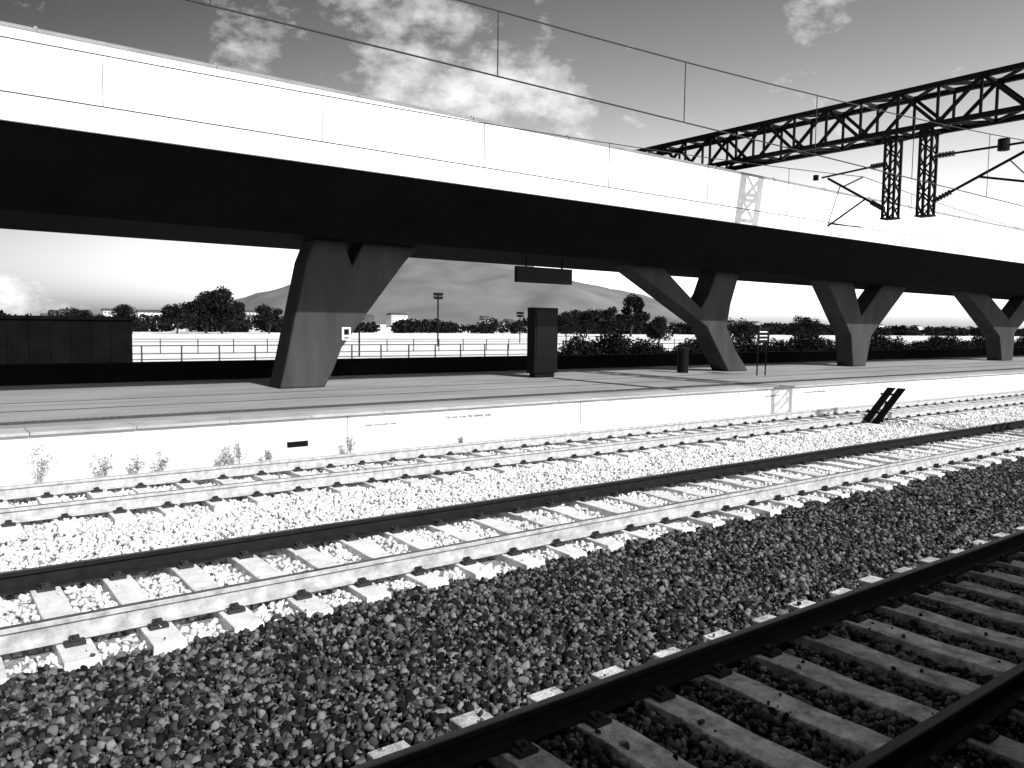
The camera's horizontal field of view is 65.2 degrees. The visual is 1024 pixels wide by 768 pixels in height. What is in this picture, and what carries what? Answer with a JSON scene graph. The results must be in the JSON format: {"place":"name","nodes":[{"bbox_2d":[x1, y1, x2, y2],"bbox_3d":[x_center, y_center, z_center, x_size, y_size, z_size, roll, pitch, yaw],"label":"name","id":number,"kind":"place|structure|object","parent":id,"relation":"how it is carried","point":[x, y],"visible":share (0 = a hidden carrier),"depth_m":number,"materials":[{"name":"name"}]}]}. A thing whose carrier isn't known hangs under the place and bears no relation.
{"place":"outdoors","nodes":[
{"label":"outdoors","id":0,"kind":"place"},
{"bbox_2d":[177,258,684,324],"bbox_3d":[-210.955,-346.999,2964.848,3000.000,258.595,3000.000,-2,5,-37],"label":"mountain","id":1,"kind":"structure","parent":0,"point":[472,292],"depth_m":2322.29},
{"bbox_2d":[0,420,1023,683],"bbox_3d":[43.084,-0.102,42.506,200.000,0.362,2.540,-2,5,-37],"label":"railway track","id":2,"kind":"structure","parent":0,"point":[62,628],"depth_m":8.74,"materials":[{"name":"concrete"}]},
{"bbox_2d":[0,390,1023,538],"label":"railway track","id":3,"kind":"structure","parent":0,"point":[100,499],"depth_m":13.63,"materials":[{"name":"concrete"}]},
{"bbox_2d":[0,0,1023,329],"label":"sky","id":4,"kind":"structure","parent":0,"point":[842,50],"materials":[{"name":"white"}]},
{"bbox_2d":[132,324,1020,361],"bbox_3d":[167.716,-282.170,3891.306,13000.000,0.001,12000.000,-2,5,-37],"label":"ground","id":5,"kind":"structure","parent":0,"point":[384,333],"depth_m":110.44,"materials":[{"name":"white"}]},
{"bbox_2d":[0,315,134,363],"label":"trackside shed","id":6,"kind":"structure","parent":5,"relation":"on","point":[28,339],"depth_m":35.23,"materials":[{"name":"black metal"}]},
{"bbox_2d":[48,307,92,315],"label":"tree","id":7,"kind":"object","parent":5,"relation":"on","point":[79,313],"visible":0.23,"depth_m":140.12,"materials":[{"name":"grey plant"}]},
{"bbox_2d":[109,304,144,332],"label":"tree","id":8,"kind":"object","parent":5,"relation":"on","point":[122,310],"visible":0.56,"depth_m":155.11,"materials":[{"name":"grey plant"}]},
{"bbox_2d":[157,303,196,333],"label":"tree","id":9,"kind":"object","parent":5,"relation":"on","point":[171,314],"visible":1,"depth_m":162.56,"materials":[{"name":"black plant"}]},
{"bbox_2d":[181,290,225,333],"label":"tree","id":10,"kind":"object","parent":5,"relation":"on","point":[202,303],"visible":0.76,"depth_m":169.16,"materials":[{"name":"black plant"}]},
{"bbox_2d":[195,285,245,333],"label":"tree","id":11,"kind":"object","parent":5,"relation":"on","point":[235,310],"visible":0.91,"depth_m":171.03,"materials":[{"name":"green plant"}]},
{"bbox_2d":[252,304,282,333],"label":"tree","id":12,"kind":"object","parent":5,"relation":"on","point":[267,316],"visible":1,"depth_m":180.08,"materials":[{"name":"black plant"}]},
{"bbox_2d":[358,318,364,355],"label":"lamp post","id":13,"kind":"object","parent":5,"relation":"on","point":[359,337],"visible":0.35,"depth_m":65.77,"materials":[{"name":"grey metal"}]},
{"bbox_2d":[433,292,442,345],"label":"lamp post","id":14,"kind":"object","parent":5,"relation":"on","point":[437,296],"visible":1,"depth_m":97.08,"materials":[{"name":"grey metal"}]},
{"bbox_2d":[40,308,977,329],"bbox_3d":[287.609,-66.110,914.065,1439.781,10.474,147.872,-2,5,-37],"label":"distant town","id":15,"kind":"object","parent":5,"relation":"on","point":[392,317],"visible":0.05,"depth_m":567.14,"materials":[{"name":"paint"}]},
{"bbox_2d":[0,389,1023,678],"bbox_3d":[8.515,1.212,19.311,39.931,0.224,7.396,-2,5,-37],"label":"ballast gravel","id":16,"kind":"structure","parent":5,"relation":"on","point":[92,535],"depth_m":10.47,"materials":[{"name":"white gravel"}]},
{"bbox_2d":[31,440,58,481],"bbox_3d":[-7.047,1.190,12.067,0.358,0.685,0.233,-1,5,-22],"label":"weed plant","id":17,"kind":"object","parent":16,"relation":"on","point":[44,463],"visible":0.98,"depth_m":12.06,"materials":[{"name":"grey plant"}]},
{"bbox_2d":[93,453,113,475],"bbox_3d":[-6.415,1.287,12.552,0.290,0.436,0.176,0,4,-16],"label":"weed plant","id":18,"kind":"object","parent":16,"relation":"on","point":[104,469],"visible":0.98,"depth_m":12.55,"materials":[{"name":"grey plant"}]},
{"bbox_2d":[127,454,144,473],"bbox_3d":[-6.035,1.310,12.837,0.276,0.359,0.152,-2,5,-37],"label":"weed plant","id":19,"kind":"object","parent":16,"relation":"on","point":[137,466],"visible":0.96,"depth_m":12.84,"materials":[{"name":"grey plant"}]},
{"bbox_2d":[156,449,168,470],"bbox_3d":[-5.702,1.268,13.078,0.153,0.416,0.261,4,5,39],"label":"weed plant","id":20,"kind":"object","parent":16,"relation":"on","point":[161,463],"visible":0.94,"depth_m":13.06,"materials":[{"name":"grey plant"}]},
{"bbox_2d":[219,443,230,464],"bbox_3d":[-4.920,1.229,13.701,0.158,0.423,0.226,4,5,36],"label":"weed plant","id":21,"kind":"object","parent":16,"relation":"on","point":[224,457],"visible":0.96,"depth_m":13.69,"materials":[{"name":"grey plant"}]},
{"bbox_2d":[232,439,247,463],"bbox_3d":[-4.733,1.184,13.847,0.216,0.496,0.262,2,4,18],"label":"weed plant","id":22,"kind":"object","parent":16,"relation":"on","point":[238,453],"visible":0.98,"depth_m":13.82,"materials":[{"name":"grey plant"}]},
{"bbox_2d":[264,448,274,460],"bbox_3d":[-4.307,1.269,14.170,0.199,0.293,0.133,-2,5,-37],"label":"weed plant","id":23,"kind":"object","parent":16,"relation":"on","point":[268,454],"visible":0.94,"depth_m":14.15,"materials":[{"name":"grey plant"}]},
{"bbox_2d":[344,435,356,452],"bbox_3d":[-3.058,1.165,15.111,0.273,0.393,0.159,-2,5,-37],"label":"weed plant","id":24,"kind":"object","parent":16,"relation":"on","point":[349,441],"visible":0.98,"depth_m":15.09,"materials":[{"name":"grey plant"}]},
{"bbox_2d":[457,436,463,442],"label":"weed plant","id":25,"kind":"object","parent":16,"relation":"on","point":[460,440],"visible":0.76,"depth_m":16.63,"materials":[{"name":"grey plant"}]},
{"bbox_2d":[863,387,905,423],"bbox_3d":[9.694,0.582,21.256,1.532,1.050,0.722,4,5,38],"label":"trackside marker board","id":26,"kind":"object","parent":16,"relation":"on","point":[887,407],"visible":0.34,"depth_m":20.90,"materials":[{"name":"black paint"}]},
{"bbox_2d":[0,455,1023,767],"bbox_3d":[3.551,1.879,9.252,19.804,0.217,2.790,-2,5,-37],"label":"ballast gravel","id":27,"kind":"structure","parent":5,"relation":"on","point":[448,667],"depth_m":6.26,"materials":[{"name":"grey gravel"}]},
{"bbox_2d":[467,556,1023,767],"bbox_3d":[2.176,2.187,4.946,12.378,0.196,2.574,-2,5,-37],"label":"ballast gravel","id":28,"kind":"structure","parent":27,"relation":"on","point":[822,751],"depth_m":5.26,"materials":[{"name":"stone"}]},
{"bbox_2d":[0,355,1023,485],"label":"station platform","id":29,"kind":"structure","parent":5,"relation":"on","point":[186,424],"depth_m":18.23,"materials":[{"name":"white concrete"}]},
{"bbox_2d":[0,21,1023,388],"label":"viaduct","id":30,"kind":"object","parent":29,"relation":"on","point":[356,227],"visible":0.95,"depth_m":20.41,"materials":[{"name":"concrete"}]},
{"bbox_2d":[342,327,350,339],"bbox_3d":[-4.463,-1.354,21.547,0.260,0.350,0.035,-2,5,-37],"label":"pier sign","id":31,"kind":"object","parent":30,"relation":"attached to","point":[346,333],"visible":1,"depth_m":21.53,"materials":[{"name":"white paint"}]},
{"bbox_2d":[514,257,571,284],"bbox_3d":[1.037,-3.647,25.757,2.300,0.810,0.160,-2,5,-37],"label":"hanging sign","id":32,"kind":"object","parent":30,"relation":"attached to","point":[528,274],"visible":1,"depth_m":25.64,"materials":[{"name":"black metal"}]},
{"bbox_2d":[527,307,557,377],"bbox_3d":[1.013,-1.372,26.526,1.000,2.300,0.415,-2,5,-37],"label":"information totem","id":33,"kind":"object","parent":29,"relation":"on","point":[542,334],"visible":1,"depth_m":26.31,"materials":[{"name":"black paint"}]},
{"bbox_2d":[676,347,689,372],"bbox_3d":[6.492,-0.907,30.390,0.483,0.950,0.483,-2,5,-37],"label":"litter bin","id":34,"kind":"object","parent":29,"relation":"on","point":[682,358],"visible":1,"depth_m":30.22,"materials":[{"name":"grey metal"}]},
{"bbox_2d":[756,327,769,375],"bbox_3d":[9.141,-1.185,29.210,0.700,1.750,0.093,-2,5,-37],"label":"platform sign","id":35,"kind":"object","parent":29,"relation":"on","point":[763,335],"visible":1,"depth_m":29.12,"materials":[{"name":"black metal"}]},
{"bbox_2d":[0,348,1023,385],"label":"parapet wall","id":36,"kind":"structure","parent":5,"relation":"on","point":[55,373],"depth_m":26.84,"materials":[{"name":"black concrete"}]},
{"bbox_2d":[0,310,1023,335],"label":"distant tree belt","id":37,"kind":"object","parent":5,"relation":"on","point":[404,326],"visible":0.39,"depth_m":246.04,"materials":[{"name":"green plant"}]},
{"bbox_2d":[516,312,523,342],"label":"lamp post","id":38,"kind":"object","parent":5,"relation":"on","point":[520,315],"visible":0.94,"depth_m":120.03,"materials":[{"name":"grey metal"}]},
{"bbox_2d":[148,339,899,352],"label":"railing","id":39,"kind":"object","parent":5,"relation":"on","point":[267,341],"visible":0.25,"depth_m":71.76,"materials":[{"name":"metal"}]},
{"bbox_2d":[558,309,582,336],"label":"tree","id":40,"kind":"object","parent":5,"relation":"on","point":[566,317],"visible":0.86,"depth_m":199.66,"materials":[{"name":"black plant"}]},
{"bbox_2d":[132,342,1014,361],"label":"railing","id":41,"kind":"object","parent":5,"relation":"on","point":[351,356],"visible":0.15,"depth_m":49.17,"materials":[{"name":"metal"}]},
{"bbox_2d":[574,308,603,336],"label":"tree","id":42,"kind":"object","parent":5,"relation":"on","point":[588,321],"visible":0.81,"depth_m":203.45,"materials":[{"name":"black plant"}]},
{"bbox_2d":[591,306,626,332],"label":"tree","id":43,"kind":"object","parent":5,"relation":"on","point":[610,320],"visible":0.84,"depth_m":205.23,"materials":[{"name":"black plant"}]},
{"bbox_2d":[614,293,650,336],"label":"tree","id":44,"kind":"object","parent":5,"relation":"on","point":[636,303],"visible":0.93,"depth_m":211.31,"materials":[{"name":"black plant"}]},
{"bbox_2d":[639,315,673,342],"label":"tree","id":45,"kind":"object","parent":5,"relation":"on","point":[656,328],"visible":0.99,"depth_m":115.54,"materials":[{"name":"black plant"}]},
{"bbox_2d":[727,317,756,339],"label":"tree","id":46,"kind":"object","parent":5,"relation":"on","point":[739,329],"visible":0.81,"depth_m":133.35,"materials":[{"name":"black plant"}]},
{"bbox_2d":[557,325,1023,354],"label":"hedge","id":47,"kind":"object","parent":5,"relation":"on","point":[616,343],"visible":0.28,"depth_m":63.40,"materials":[{"name":"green plant"}]},
{"bbox_2d":[788,315,822,338],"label":"tree","id":48,"kind":"object","parent":5,"relation":"on","point":[809,323],"visible":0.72,"depth_m":144.95,"materials":[{"name":"black plant"}]},
{"bbox_2d":[637,62,1023,227],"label":"overhead line gantry","id":49,"kind":"object","parent":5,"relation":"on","point":[889,136],"visible":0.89,"depth_m":22.08,"materials":[{"name":"black metal"}]},
{"bbox_2d":[0,0,1023,253],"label":"catenary wires","id":50,"kind":"object","parent":49,"relation":"hanging from","point":[518,128],"visible":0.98,"depth_m":12.07,"materials":[{"name":"metal"}]},
{"bbox_2d":[351,526,1023,767],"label":"railway track","id":51,"kind":"structure","parent":0,"point":[507,739],"depth_m":5.31,"materials":[{"name":"concrete"}]}
]}

